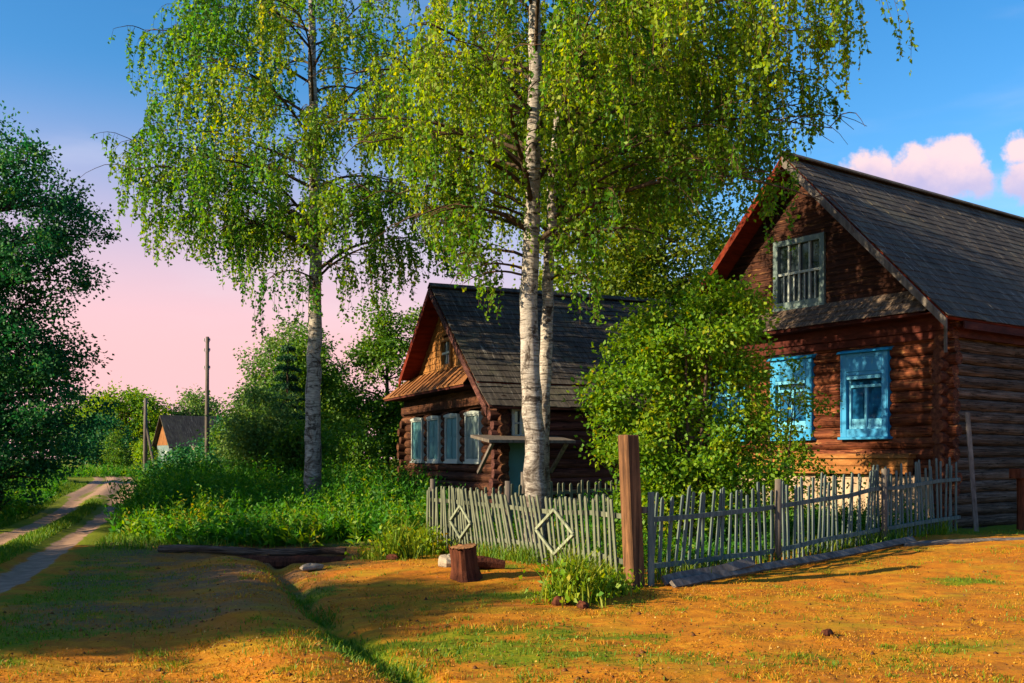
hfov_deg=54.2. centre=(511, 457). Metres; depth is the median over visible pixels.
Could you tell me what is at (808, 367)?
window
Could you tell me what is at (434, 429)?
window
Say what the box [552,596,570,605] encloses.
clod
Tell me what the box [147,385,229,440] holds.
leafy tree
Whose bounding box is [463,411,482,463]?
window
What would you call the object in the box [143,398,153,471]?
utility pole
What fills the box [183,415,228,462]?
bush
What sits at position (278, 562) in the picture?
fallen log
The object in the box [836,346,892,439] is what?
window
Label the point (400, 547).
grass clump
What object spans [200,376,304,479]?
bush
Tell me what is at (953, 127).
sky
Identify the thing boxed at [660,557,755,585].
board
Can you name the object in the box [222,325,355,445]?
leafy tree
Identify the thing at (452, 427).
window
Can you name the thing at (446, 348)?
attic window
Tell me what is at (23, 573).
dirt road
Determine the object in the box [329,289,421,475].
leafy tree
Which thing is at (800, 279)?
attic window
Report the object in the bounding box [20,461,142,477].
weeds
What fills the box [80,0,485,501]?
birch tree
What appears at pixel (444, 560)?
stone
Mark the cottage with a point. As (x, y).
(173, 430)
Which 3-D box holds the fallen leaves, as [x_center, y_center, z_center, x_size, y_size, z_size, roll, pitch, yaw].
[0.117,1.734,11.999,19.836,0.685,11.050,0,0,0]
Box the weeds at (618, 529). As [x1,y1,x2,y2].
[469,490,931,571]
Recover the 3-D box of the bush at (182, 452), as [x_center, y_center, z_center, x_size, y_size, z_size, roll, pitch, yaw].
[-11.931,0.506,36.541,4.034,2.299,3.275,0,0,0]
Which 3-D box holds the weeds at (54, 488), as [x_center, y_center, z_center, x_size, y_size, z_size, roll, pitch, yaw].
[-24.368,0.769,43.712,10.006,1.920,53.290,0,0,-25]
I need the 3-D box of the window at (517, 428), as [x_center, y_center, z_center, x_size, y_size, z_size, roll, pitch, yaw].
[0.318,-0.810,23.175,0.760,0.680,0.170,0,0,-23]
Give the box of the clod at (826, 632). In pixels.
[820,629,833,635]
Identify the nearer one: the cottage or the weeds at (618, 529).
the weeds at (618, 529)
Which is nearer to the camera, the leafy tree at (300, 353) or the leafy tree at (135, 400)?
the leafy tree at (300, 353)
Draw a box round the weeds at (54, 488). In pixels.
[0,469,68,522]
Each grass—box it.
[0,479,344,563]
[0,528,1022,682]
[281,586,448,682]
[444,518,980,587]
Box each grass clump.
[343,535,416,559]
[362,515,437,559]
[402,515,455,555]
[514,541,641,607]
[574,561,658,597]
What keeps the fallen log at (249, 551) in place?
on the ground at (941, 570)
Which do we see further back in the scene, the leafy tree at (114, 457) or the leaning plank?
the leafy tree at (114, 457)
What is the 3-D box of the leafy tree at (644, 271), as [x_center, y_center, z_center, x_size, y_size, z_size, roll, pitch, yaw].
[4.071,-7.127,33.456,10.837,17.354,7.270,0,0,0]
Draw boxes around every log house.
[383,283,720,517]
[669,151,1023,528]
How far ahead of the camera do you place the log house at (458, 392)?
25.07 m
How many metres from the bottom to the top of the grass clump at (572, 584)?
0.818 m
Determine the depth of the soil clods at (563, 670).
9.11 m
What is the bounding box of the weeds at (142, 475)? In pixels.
[129,458,270,492]
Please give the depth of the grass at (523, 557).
15.75 m
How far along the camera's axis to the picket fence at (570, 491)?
20.62 m
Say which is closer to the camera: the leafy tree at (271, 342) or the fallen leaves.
the fallen leaves
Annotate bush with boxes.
[51,410,142,470]
[128,433,159,466]
[129,441,226,479]
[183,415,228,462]
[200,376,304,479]
[254,411,360,480]
[321,414,398,480]
[561,263,815,549]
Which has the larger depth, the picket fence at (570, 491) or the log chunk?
the picket fence at (570, 491)
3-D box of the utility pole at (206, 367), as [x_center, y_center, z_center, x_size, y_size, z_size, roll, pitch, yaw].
[-12.201,-1.600,40.001,0.230,6.500,0.194,0,0,38]
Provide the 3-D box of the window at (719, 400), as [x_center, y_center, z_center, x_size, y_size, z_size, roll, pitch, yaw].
[5.279,-1.323,24.441,0.250,1.855,1.220,0,0,-36]
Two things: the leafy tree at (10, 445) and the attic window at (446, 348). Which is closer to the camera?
the attic window at (446, 348)
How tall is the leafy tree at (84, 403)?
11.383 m
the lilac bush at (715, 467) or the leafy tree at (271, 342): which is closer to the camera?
the lilac bush at (715, 467)
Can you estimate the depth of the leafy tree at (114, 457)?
83.79 m
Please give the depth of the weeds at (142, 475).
33.42 m
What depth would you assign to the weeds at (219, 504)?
21.26 m
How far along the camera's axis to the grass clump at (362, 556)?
16.77 m
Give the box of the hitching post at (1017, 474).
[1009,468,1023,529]
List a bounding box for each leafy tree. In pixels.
[0,100,130,510]
[1,380,37,470]
[41,389,96,466]
[63,376,181,469]
[96,427,135,469]
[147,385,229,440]
[192,380,256,465]
[202,317,362,436]
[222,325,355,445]
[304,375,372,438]
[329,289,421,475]
[486,0,775,311]
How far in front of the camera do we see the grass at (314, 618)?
9.15 m
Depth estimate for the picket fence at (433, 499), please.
15.37 m
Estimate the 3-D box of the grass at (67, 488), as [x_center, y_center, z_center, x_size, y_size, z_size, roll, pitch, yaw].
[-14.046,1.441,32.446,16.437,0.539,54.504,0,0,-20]
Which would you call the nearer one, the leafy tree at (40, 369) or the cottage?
the leafy tree at (40, 369)
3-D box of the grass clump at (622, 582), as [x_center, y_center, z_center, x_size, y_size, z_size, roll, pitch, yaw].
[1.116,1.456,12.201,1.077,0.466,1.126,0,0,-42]
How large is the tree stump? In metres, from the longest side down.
0.542 x 0.502 x 0.495 m
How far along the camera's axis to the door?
23.10 m
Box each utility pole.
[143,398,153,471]
[204,337,209,455]
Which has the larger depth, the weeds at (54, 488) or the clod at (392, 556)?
the weeds at (54, 488)
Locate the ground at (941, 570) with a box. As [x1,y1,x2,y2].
[0,459,1023,682]
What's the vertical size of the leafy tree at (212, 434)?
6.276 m
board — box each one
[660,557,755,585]
[669,536,915,587]
[902,537,1023,546]
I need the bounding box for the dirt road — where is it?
[0,476,136,612]
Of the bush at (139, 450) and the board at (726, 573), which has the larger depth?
the bush at (139, 450)
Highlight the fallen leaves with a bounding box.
[0,542,1023,682]
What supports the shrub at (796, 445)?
on the ground at (941, 570)
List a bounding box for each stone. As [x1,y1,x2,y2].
[300,563,323,570]
[438,554,450,566]
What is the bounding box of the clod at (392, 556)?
[385,554,398,559]
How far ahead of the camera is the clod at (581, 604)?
11.04 m
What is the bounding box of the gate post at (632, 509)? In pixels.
[618,435,653,588]
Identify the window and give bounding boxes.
[410,418,425,462]
[425,415,443,462]
[438,337,452,371]
[443,413,462,463]
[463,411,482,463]
[509,409,524,435]
[709,371,746,441]
[766,354,816,440]
[772,232,825,311]
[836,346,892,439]
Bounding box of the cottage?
[152,415,220,463]
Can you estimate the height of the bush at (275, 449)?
3.164 m
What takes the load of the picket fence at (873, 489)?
on the ground at (941, 570)
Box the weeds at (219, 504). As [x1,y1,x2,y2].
[97,446,465,547]
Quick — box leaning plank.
[965,412,978,530]
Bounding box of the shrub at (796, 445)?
[732,351,869,520]
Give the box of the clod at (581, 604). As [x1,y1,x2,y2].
[576,600,588,608]
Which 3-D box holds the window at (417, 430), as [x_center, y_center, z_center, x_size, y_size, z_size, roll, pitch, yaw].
[-2.649,-0.503,28.374,0.200,1.285,1.060,0,0,-23]
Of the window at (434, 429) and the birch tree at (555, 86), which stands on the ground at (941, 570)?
the birch tree at (555, 86)
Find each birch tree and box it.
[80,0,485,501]
[303,0,917,557]
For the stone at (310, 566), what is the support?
on the ground at (941, 570)
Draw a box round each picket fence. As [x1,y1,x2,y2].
[426,479,622,573]
[438,472,618,539]
[654,457,960,580]
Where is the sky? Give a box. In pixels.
[0,0,1023,458]
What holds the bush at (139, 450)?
on the ground at (941, 570)
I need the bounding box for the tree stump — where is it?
[449,543,482,582]
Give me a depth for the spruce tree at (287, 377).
35.45 m
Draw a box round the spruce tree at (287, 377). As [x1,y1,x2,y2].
[262,343,304,467]
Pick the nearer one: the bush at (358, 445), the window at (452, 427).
the window at (452, 427)
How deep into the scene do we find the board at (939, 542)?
17.06 m
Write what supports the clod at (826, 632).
on the ground at (941, 570)
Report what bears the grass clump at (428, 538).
on the ground at (941, 570)
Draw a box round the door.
[508,443,524,505]
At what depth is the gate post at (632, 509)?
12.67 m
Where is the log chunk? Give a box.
[477,556,504,568]
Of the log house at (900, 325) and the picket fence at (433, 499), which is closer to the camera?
the picket fence at (433, 499)
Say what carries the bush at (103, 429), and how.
on the ground at (941, 570)
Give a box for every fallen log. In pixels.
[158,544,346,555]
[238,555,344,568]
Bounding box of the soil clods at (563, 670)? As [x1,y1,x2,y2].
[0,556,1023,682]

